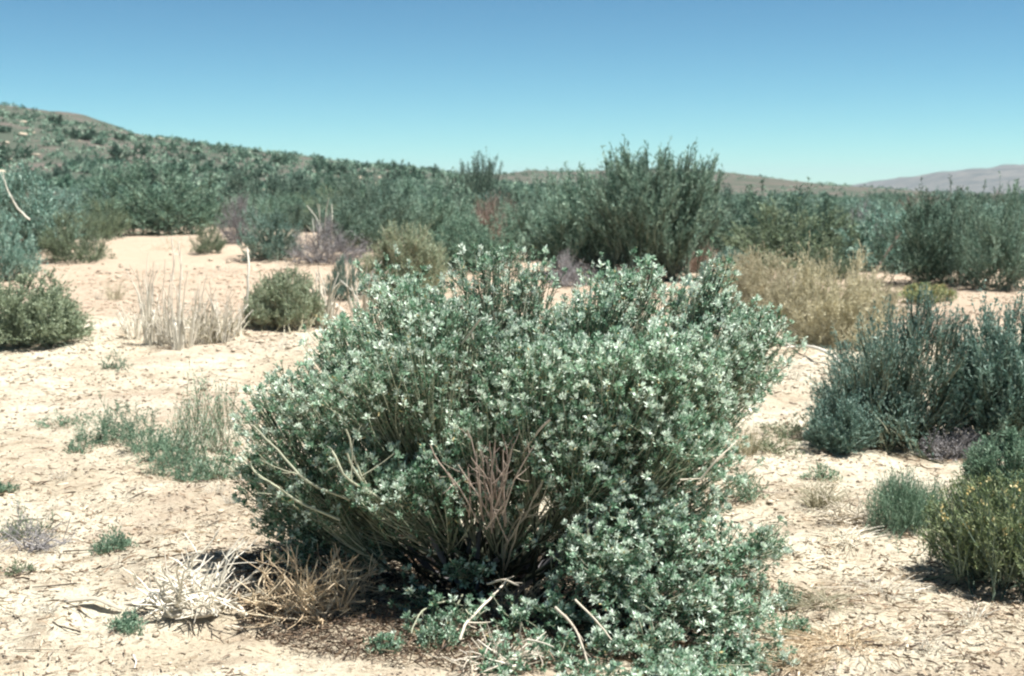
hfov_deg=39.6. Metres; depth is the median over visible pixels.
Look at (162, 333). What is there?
dry grass
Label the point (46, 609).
dry grass
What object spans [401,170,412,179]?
hillside shrub
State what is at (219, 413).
weed
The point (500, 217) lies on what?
creosote bush
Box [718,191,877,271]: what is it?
olive bush
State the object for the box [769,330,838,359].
dry stalk
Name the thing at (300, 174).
hillside shrub
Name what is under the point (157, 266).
dry grass
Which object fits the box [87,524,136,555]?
weed
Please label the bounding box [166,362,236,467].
weed
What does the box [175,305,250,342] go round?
dry grass
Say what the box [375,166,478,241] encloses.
creosote bush
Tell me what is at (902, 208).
broom bush
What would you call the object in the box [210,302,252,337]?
dry grass
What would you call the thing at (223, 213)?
green bush
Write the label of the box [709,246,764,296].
straw bush
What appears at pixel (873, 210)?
creosote bush
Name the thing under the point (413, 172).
hillside shrub
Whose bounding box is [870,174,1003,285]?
green bush
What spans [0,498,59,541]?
weed
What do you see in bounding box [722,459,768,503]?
weed
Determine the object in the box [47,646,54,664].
loose stick
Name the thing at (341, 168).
hillside shrub
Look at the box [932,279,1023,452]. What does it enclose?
blue bush
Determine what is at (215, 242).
olive bush
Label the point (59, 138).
hillside shrub
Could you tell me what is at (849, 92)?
sky
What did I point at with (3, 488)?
weed
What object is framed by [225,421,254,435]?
dry grass
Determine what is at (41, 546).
dead shrub
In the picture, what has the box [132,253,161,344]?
dry grass
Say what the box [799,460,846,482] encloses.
weed
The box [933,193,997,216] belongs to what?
green bush
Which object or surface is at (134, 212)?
green bush
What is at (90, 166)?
hillside shrub
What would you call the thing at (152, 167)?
hillside shrub
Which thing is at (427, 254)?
olive bush
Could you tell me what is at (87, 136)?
hillside shrub
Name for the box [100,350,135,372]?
weed
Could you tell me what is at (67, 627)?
loose stick
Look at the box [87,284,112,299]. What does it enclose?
dry grass
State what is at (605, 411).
desert shrub
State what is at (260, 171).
hillside shrub
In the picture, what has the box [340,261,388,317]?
dry grass
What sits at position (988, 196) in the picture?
creosote bush
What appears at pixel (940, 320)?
dry grass
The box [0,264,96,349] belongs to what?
olive bush
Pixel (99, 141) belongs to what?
hillside shrub
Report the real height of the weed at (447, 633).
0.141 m
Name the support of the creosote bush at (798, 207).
on the ground at (132, 249)
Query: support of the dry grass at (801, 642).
on the ground at (132, 249)
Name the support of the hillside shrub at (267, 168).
on the ground at (132, 249)
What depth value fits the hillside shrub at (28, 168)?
154.84 m
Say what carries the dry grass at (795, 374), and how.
on the ground at (132, 249)
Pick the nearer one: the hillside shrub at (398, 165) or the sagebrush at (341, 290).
the sagebrush at (341, 290)
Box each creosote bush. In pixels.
[213,161,318,224]
[241,191,308,226]
[278,192,337,212]
[279,198,340,232]
[307,188,426,250]
[327,166,419,239]
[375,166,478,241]
[416,187,477,214]
[416,188,466,204]
[450,201,506,241]
[452,189,517,208]
[472,194,543,227]
[496,167,577,260]
[735,190,801,209]
[777,198,822,216]
[786,190,823,202]
[828,192,860,204]
[829,208,884,239]
[838,203,912,226]
[842,199,915,220]
[844,200,897,225]
[854,192,905,207]
[869,189,914,200]
[883,190,951,207]
[909,196,1014,225]
[941,170,1023,291]
[947,189,1021,207]
[972,201,1023,230]
[975,214,1022,262]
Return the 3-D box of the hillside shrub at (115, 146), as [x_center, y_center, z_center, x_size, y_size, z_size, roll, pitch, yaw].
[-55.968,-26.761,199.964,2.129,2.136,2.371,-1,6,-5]
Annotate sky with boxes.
[0,0,1023,184]
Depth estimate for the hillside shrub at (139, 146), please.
213.44 m
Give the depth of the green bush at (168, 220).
35.89 m
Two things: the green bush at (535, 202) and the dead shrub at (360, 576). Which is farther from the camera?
the green bush at (535, 202)
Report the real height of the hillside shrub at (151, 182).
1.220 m
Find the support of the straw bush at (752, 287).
on the ground at (132, 249)
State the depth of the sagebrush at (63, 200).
46.19 m
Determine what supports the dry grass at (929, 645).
on the ground at (132, 249)
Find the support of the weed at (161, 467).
on the ground at (132, 249)
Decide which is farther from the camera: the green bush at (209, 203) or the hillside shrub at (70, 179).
the hillside shrub at (70, 179)
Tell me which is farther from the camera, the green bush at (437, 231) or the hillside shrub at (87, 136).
the hillside shrub at (87, 136)
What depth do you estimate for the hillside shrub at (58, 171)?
154.88 m
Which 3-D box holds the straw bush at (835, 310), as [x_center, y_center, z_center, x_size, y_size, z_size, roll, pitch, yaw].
[2.986,-0.440,13.124,1.093,1.198,1.147,-4,7,-36]
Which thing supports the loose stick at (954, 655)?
on the ground at (132, 249)
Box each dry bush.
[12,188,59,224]
[466,189,527,246]
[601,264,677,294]
[677,233,717,272]
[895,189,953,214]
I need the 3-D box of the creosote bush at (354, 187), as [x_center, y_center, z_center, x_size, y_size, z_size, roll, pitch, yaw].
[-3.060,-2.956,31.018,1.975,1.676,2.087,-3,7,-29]
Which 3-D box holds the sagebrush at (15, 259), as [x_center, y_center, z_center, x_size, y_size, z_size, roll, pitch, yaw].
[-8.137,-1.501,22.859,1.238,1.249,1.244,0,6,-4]
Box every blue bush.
[802,389,884,454]
[803,282,987,463]
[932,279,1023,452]
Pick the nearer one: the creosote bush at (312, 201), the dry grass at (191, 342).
the dry grass at (191, 342)
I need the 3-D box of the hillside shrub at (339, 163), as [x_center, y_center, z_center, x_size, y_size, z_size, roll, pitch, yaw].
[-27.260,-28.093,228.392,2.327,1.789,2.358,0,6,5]
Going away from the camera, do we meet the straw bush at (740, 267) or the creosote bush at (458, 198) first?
the straw bush at (740, 267)
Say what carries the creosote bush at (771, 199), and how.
on the ground at (132, 249)
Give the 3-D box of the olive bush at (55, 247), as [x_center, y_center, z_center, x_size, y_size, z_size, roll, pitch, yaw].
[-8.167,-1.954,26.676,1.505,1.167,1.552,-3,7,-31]
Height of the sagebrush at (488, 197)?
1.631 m
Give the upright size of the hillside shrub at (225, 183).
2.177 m
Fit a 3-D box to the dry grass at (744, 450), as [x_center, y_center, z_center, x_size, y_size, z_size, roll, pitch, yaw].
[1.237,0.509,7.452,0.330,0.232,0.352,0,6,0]
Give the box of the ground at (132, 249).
[0,105,1023,675]
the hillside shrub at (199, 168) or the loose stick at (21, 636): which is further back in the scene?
the hillside shrub at (199, 168)
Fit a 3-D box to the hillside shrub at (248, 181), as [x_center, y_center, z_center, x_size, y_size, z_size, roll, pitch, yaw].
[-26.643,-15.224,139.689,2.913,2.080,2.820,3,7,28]
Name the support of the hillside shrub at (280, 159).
on the ground at (132, 249)
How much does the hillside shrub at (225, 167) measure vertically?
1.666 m
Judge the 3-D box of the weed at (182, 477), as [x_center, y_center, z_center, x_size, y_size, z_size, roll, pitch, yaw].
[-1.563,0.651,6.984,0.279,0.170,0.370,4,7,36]
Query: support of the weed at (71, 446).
on the ground at (132, 249)
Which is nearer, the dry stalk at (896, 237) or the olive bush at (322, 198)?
the dry stalk at (896, 237)
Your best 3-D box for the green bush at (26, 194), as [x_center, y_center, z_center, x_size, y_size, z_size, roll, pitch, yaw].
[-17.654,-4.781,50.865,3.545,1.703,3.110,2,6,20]
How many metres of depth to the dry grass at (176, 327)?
11.69 m
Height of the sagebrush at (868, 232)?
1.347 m
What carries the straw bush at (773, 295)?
on the ground at (132, 249)
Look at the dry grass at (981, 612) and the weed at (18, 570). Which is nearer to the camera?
the dry grass at (981, 612)
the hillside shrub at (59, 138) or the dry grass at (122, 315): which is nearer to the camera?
the dry grass at (122, 315)
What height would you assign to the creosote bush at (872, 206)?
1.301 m
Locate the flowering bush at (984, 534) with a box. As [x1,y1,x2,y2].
[909,468,1023,601]
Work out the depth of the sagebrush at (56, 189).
105.03 m
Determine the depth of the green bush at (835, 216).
36.45 m
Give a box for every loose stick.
[6,633,36,639]
[15,648,59,649]
[32,582,80,587]
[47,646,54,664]
[52,621,80,632]
[64,549,96,551]
[149,553,185,558]
[926,609,969,612]
[941,654,973,656]
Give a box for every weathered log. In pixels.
[64,596,122,610]
[146,589,225,607]
[163,605,220,618]
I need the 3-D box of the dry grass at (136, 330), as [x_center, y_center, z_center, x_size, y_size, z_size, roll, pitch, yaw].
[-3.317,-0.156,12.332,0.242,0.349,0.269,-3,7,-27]
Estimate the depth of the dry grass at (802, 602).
4.75 m
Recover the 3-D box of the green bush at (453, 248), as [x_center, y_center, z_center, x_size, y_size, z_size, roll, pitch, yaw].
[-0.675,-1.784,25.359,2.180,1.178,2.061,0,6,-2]
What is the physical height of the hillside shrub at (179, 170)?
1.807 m
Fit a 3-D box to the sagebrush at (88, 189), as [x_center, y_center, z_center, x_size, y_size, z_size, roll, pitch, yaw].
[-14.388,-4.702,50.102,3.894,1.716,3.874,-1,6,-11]
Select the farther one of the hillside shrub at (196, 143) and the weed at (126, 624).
the hillside shrub at (196, 143)
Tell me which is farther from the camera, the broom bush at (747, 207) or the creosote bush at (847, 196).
the creosote bush at (847, 196)
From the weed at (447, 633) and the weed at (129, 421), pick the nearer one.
the weed at (447, 633)
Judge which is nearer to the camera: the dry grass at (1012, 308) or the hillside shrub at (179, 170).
the dry grass at (1012, 308)
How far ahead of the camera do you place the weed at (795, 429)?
8.32 m
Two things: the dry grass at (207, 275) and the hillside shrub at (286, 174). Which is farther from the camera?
the hillside shrub at (286, 174)
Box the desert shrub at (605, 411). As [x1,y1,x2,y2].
[223,237,807,675]
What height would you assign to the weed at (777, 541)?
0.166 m
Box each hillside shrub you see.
[0,120,7,131]
[0,140,12,151]
[0,150,20,163]
[14,146,34,158]
[21,165,36,174]
[33,171,50,182]
[39,174,72,189]
[45,114,62,124]
[53,163,70,176]
[54,135,65,141]
[54,173,91,189]
[64,128,80,138]
[73,129,93,139]
[75,152,92,165]
[79,159,102,173]
[84,128,97,136]
[86,152,103,164]
[91,135,105,144]
[103,163,114,175]
[107,140,121,152]
[107,148,137,161]
[113,133,127,140]
[123,129,134,137]
[132,155,142,162]
[134,142,148,154]
[136,140,151,148]
[136,161,158,172]
[137,162,157,171]
[141,167,169,182]
[141,176,154,186]
[148,151,158,158]
[157,158,176,166]
[160,141,177,150]
[163,161,187,174]
[179,149,200,161]
[186,156,197,162]
[187,143,200,152]
[188,176,203,188]
[189,138,200,146]
[196,162,207,171]
[199,153,207,159]
[220,142,230,152]
[220,162,237,171]
[222,182,258,195]
[228,174,253,185]
[236,147,253,157]
[252,165,265,176]
[263,160,279,171]
[264,163,276,173]
[264,172,285,185]
[269,153,289,164]
[282,170,308,184]
[285,167,303,177]
[287,155,296,161]
[309,155,328,165]
[314,161,326,170]
[326,163,349,175]
[336,158,349,165]
[357,169,368,175]
[382,162,396,169]
[388,170,401,178]
[390,159,404,167]
[390,165,406,171]
[396,166,423,178]
[396,178,420,188]
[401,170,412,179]
[405,176,424,184]
[818,190,827,199]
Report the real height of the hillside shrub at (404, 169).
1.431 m
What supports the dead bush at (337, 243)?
on the ground at (132, 249)
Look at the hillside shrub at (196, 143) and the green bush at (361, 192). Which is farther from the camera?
the hillside shrub at (196, 143)
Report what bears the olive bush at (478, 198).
on the ground at (132, 249)
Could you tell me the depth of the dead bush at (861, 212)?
29.54 m
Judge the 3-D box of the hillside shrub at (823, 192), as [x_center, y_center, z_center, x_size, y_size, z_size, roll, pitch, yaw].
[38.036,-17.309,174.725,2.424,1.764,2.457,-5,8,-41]
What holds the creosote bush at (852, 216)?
on the ground at (132, 249)
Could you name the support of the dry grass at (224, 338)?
on the ground at (132, 249)
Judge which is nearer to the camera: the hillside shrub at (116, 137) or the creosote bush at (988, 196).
the creosote bush at (988, 196)
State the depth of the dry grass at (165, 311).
12.04 m
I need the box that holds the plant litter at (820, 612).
[0,264,1023,675]
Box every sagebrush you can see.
[0,153,93,252]
[0,206,48,281]
[21,187,92,226]
[39,185,60,193]
[61,184,89,192]
[72,180,140,224]
[235,202,307,261]
[322,253,366,301]
[366,188,434,225]
[473,190,511,204]
[691,246,755,282]
[707,177,741,248]
[763,189,823,211]
[831,199,875,212]
[832,202,947,273]
[842,196,898,211]
[907,186,973,204]
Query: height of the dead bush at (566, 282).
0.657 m
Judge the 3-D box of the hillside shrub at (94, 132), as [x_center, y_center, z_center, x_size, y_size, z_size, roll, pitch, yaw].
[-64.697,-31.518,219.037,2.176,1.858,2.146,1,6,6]
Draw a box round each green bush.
[0,186,42,203]
[68,160,160,195]
[74,153,254,236]
[92,189,193,228]
[174,191,225,225]
[196,191,260,226]
[250,187,324,228]
[290,165,356,201]
[354,176,426,209]
[417,205,533,273]
[427,212,508,266]
[516,193,539,210]
[705,175,878,262]
[742,201,817,244]
[810,205,861,246]
[833,196,864,210]
[865,190,923,202]
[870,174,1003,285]
[901,217,986,258]
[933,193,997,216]
[951,421,1023,506]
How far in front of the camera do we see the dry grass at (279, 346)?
11.72 m
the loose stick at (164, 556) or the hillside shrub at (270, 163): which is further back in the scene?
the hillside shrub at (270, 163)
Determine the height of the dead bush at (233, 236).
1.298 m
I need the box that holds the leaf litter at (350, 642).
[224,525,771,672]
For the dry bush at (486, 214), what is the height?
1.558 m
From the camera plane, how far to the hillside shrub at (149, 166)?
168.68 m
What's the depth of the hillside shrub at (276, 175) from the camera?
146.06 m
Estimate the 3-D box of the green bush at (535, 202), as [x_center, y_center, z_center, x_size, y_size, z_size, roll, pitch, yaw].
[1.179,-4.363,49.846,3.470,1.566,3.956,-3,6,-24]
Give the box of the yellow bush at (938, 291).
[894,281,959,303]
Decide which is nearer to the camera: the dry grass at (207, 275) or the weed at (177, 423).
the weed at (177, 423)
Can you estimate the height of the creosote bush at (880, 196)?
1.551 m
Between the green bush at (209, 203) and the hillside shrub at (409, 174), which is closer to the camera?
the green bush at (209, 203)
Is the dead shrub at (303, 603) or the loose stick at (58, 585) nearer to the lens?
the dead shrub at (303, 603)
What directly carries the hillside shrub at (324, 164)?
on the ground at (132, 249)
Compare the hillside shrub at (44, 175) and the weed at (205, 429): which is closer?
the weed at (205, 429)
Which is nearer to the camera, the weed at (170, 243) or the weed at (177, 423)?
the weed at (177, 423)
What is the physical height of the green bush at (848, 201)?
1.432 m
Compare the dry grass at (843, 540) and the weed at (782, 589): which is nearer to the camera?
the weed at (782, 589)
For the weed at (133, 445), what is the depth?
7.56 m
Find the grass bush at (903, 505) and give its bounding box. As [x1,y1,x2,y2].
[833,463,952,552]
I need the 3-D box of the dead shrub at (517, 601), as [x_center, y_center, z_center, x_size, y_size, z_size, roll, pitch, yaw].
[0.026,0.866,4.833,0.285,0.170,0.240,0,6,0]
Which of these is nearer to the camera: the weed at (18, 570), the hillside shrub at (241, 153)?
the weed at (18, 570)
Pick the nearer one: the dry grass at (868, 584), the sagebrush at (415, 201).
the dry grass at (868, 584)
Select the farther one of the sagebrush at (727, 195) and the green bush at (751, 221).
the sagebrush at (727, 195)
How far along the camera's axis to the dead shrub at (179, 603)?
4.68 m
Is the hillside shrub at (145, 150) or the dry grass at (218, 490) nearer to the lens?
the dry grass at (218, 490)
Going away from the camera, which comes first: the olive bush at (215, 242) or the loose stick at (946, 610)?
the loose stick at (946, 610)
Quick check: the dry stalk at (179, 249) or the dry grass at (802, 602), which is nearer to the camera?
the dry grass at (802, 602)
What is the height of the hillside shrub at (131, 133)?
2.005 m
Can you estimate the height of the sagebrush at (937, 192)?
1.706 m
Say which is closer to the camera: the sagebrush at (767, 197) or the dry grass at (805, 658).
the dry grass at (805, 658)
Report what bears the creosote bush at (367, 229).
on the ground at (132, 249)
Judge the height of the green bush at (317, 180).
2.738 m
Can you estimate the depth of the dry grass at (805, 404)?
9.41 m
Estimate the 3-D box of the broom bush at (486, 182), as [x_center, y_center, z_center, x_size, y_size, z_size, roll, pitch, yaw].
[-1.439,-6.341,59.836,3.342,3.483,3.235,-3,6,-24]
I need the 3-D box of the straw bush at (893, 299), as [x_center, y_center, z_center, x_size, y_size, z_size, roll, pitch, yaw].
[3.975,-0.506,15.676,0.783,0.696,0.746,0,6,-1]
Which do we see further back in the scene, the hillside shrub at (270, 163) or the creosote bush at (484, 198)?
the hillside shrub at (270, 163)
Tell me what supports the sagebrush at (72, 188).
on the ground at (132, 249)
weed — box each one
[0,478,19,493]
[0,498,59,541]
[0,557,35,577]
[33,409,94,432]
[62,436,97,453]
[72,389,125,444]
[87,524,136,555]
[94,400,169,455]
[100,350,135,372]
[105,607,148,635]
[115,407,174,455]
[125,421,210,476]
[138,425,236,478]
[146,227,191,251]
[162,386,211,451]
[162,457,217,482]
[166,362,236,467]
[194,445,234,480]
[207,375,245,453]
[363,631,406,655]
[416,613,466,651]
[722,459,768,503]
[738,426,822,459]
[747,522,795,558]
[754,413,807,441]
[759,577,801,610]
[767,611,811,636]
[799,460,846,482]
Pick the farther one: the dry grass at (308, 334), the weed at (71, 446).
the dry grass at (308, 334)
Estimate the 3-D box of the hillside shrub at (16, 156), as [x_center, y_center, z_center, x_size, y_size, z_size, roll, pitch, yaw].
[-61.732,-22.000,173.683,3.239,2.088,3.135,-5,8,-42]
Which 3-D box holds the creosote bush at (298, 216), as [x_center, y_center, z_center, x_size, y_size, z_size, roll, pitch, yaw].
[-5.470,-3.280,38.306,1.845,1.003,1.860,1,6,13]
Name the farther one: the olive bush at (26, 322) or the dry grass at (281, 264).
the dry grass at (281, 264)
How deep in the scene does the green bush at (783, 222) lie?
34.91 m
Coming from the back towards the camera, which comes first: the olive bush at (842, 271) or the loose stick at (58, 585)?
the olive bush at (842, 271)
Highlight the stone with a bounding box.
[26,654,34,659]
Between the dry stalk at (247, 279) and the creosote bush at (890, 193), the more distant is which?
the creosote bush at (890, 193)
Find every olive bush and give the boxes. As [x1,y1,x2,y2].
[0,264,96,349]
[37,206,116,263]
[65,196,131,238]
[187,223,226,253]
[287,190,337,205]
[293,182,364,220]
[355,218,455,294]
[464,190,523,209]
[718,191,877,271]
[788,245,855,279]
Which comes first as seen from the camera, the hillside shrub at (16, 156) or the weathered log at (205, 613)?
the weathered log at (205, 613)
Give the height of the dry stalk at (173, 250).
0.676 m
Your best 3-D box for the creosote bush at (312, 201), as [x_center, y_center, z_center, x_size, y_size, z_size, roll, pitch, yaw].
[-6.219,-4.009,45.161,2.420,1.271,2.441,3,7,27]
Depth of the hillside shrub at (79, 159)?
174.01 m
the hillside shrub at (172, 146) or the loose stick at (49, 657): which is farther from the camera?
the hillside shrub at (172, 146)
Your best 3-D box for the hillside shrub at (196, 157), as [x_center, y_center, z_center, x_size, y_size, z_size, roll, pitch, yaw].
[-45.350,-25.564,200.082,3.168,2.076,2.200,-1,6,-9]
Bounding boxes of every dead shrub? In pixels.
[0,508,74,555]
[122,525,272,622]
[231,541,369,630]
[315,542,389,614]
[422,621,553,675]
[483,575,550,616]
[808,490,880,528]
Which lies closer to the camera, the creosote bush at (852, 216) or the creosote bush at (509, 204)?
the creosote bush at (852, 216)
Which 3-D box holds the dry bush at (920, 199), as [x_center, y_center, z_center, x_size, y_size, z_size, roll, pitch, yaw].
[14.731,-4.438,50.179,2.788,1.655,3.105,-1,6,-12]
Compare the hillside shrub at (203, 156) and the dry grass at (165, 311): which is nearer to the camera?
the dry grass at (165, 311)
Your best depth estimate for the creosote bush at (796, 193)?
91.86 m
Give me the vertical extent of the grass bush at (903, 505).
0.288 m
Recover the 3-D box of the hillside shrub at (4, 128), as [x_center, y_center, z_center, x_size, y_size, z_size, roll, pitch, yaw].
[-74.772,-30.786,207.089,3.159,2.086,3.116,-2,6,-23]
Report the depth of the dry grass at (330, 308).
13.25 m
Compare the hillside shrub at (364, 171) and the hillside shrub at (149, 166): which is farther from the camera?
the hillside shrub at (364, 171)
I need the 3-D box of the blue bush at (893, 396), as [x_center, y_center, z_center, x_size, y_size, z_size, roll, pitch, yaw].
[2.171,0.157,7.999,1.123,0.950,1.140,4,7,32]
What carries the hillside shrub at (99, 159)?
on the ground at (132, 249)
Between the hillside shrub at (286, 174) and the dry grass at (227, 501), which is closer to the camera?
the dry grass at (227, 501)
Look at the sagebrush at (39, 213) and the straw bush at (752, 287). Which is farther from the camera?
the sagebrush at (39, 213)
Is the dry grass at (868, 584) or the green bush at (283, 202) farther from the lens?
the green bush at (283, 202)
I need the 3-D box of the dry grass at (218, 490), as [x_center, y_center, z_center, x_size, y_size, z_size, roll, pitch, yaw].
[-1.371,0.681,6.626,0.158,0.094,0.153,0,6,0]
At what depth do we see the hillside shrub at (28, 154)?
184.37 m
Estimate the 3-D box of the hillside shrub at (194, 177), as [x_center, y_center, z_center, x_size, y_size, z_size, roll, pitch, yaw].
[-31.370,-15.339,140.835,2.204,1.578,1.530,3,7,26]
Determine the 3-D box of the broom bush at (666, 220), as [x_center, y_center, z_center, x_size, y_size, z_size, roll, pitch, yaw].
[2.325,-2.115,23.263,2.507,2.415,2.484,6,8,44]
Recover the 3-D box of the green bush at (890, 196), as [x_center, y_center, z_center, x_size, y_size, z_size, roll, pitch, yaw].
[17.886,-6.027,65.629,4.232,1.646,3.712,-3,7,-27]
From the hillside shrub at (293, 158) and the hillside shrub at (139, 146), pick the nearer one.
the hillside shrub at (139, 146)
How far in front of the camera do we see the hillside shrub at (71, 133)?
212.51 m
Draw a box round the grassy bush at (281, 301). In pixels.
[234,266,332,332]
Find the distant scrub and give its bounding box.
[0,101,1021,199]
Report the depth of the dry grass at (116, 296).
18.76 m
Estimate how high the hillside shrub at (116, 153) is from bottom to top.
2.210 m
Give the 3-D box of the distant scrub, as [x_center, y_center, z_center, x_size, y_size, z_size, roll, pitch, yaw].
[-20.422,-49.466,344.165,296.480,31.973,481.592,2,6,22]
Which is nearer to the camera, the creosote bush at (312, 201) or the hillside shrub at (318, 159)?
the creosote bush at (312, 201)
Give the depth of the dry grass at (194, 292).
18.66 m
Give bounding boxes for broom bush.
[444,146,513,200]
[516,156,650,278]
[577,134,734,281]
[721,189,757,203]
[722,191,778,226]
[835,199,954,240]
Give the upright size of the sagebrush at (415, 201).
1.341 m
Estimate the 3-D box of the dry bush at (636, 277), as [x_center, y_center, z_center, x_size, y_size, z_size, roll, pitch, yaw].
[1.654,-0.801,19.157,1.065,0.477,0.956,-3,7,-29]
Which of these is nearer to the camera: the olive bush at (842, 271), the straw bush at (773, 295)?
the straw bush at (773, 295)
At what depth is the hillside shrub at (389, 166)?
216.00 m
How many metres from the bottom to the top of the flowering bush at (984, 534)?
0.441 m
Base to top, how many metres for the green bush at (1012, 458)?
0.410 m
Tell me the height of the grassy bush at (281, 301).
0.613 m
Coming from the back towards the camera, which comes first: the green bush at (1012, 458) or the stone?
the green bush at (1012, 458)
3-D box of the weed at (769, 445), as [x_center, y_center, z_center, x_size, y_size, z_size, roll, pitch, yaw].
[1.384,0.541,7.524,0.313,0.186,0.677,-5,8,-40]
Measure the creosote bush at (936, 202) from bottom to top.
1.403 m
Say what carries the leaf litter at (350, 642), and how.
on the ground at (132, 249)
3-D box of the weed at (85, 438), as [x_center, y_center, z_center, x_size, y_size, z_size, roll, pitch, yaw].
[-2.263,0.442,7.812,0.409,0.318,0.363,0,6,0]
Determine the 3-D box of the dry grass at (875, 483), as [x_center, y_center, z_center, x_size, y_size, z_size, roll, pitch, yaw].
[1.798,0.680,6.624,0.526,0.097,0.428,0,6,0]
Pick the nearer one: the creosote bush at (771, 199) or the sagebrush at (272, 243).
the sagebrush at (272, 243)
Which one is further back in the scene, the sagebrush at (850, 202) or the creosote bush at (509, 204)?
the sagebrush at (850, 202)
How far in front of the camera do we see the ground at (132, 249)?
6.59 m
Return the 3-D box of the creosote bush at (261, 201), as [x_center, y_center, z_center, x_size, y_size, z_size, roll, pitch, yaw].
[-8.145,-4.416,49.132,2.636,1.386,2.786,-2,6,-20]
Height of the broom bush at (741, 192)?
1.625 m
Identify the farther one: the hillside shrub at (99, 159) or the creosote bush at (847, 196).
the hillside shrub at (99, 159)
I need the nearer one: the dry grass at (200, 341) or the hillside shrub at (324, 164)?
the dry grass at (200, 341)
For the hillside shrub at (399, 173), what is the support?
on the ground at (132, 249)
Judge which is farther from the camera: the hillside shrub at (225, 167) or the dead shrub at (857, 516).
the hillside shrub at (225, 167)
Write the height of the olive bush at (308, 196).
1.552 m
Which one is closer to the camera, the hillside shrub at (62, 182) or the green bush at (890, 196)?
the green bush at (890, 196)
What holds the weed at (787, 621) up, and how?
on the ground at (132, 249)
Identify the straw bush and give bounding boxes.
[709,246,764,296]
[721,241,800,311]
[755,266,826,325]
[771,226,895,351]
[841,269,907,321]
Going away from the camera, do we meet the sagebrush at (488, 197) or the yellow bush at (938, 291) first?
the yellow bush at (938, 291)
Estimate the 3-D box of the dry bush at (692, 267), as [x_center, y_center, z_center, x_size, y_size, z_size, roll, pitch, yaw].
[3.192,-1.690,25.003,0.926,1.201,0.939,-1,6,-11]
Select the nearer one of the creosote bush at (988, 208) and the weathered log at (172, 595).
the weathered log at (172, 595)
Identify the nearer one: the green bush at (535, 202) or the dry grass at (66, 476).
the dry grass at (66, 476)
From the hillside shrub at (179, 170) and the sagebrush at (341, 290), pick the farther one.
the hillside shrub at (179, 170)
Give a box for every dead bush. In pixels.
[213,186,262,244]
[279,213,372,264]
[540,246,597,287]
[838,198,886,257]
[910,424,988,461]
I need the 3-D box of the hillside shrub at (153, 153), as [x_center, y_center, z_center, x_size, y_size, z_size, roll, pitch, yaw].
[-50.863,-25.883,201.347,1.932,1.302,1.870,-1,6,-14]
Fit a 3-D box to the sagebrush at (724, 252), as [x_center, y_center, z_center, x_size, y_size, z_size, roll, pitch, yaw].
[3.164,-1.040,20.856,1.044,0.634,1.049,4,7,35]
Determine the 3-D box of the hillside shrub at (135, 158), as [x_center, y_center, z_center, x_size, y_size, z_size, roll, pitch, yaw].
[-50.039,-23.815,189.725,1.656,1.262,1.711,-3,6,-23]
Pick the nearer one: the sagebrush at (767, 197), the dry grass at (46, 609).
the dry grass at (46, 609)
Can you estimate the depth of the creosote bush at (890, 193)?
86.69 m
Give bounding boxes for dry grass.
[11,596,65,616]
[47,467,73,482]
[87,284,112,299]
[94,279,131,300]
[112,307,130,319]
[115,299,142,339]
[126,262,164,333]
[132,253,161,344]
[137,303,217,345]
[141,260,172,272]
[145,288,198,345]
[160,271,206,347]
[167,263,196,350]
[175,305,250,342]
[181,282,208,300]
[181,288,225,344]
[187,281,248,342]
[191,263,217,279]
[201,479,236,494]
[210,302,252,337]
[215,491,240,505]
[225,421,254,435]
[261,330,294,350]
[263,248,296,269]
[293,265,345,327]
[295,327,316,344]
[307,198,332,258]
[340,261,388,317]
[724,419,777,455]
[733,639,845,675]
[735,613,921,675]
[772,583,877,615]
[774,317,791,334]
[783,366,813,379]
[787,478,858,508]
[787,520,894,548]
[796,399,814,409]
[817,570,932,598]
[849,469,948,491]
[887,306,972,338]
[914,626,956,651]
[953,601,1000,621]
[999,293,1022,319]
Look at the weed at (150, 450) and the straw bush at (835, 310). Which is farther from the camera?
the straw bush at (835, 310)
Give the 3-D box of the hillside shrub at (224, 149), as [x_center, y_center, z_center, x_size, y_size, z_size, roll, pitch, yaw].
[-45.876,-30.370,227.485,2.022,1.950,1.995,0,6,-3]
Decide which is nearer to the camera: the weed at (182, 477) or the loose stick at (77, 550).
the loose stick at (77, 550)
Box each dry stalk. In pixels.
[1,171,29,219]
[170,241,182,279]
[171,238,176,279]
[234,248,249,326]
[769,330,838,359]
[870,232,900,276]
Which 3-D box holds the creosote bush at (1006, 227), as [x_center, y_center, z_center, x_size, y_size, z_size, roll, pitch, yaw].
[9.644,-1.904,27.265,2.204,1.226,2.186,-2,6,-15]
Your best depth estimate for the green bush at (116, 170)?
91.05 m
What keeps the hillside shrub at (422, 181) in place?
on the ground at (132, 249)
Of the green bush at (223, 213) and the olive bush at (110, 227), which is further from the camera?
the green bush at (223, 213)
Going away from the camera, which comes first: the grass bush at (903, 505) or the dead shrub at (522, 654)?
the dead shrub at (522, 654)
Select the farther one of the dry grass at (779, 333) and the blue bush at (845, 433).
the dry grass at (779, 333)
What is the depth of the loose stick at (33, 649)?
4.30 m
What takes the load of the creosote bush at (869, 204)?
on the ground at (132, 249)
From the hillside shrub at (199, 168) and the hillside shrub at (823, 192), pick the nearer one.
the hillside shrub at (823, 192)

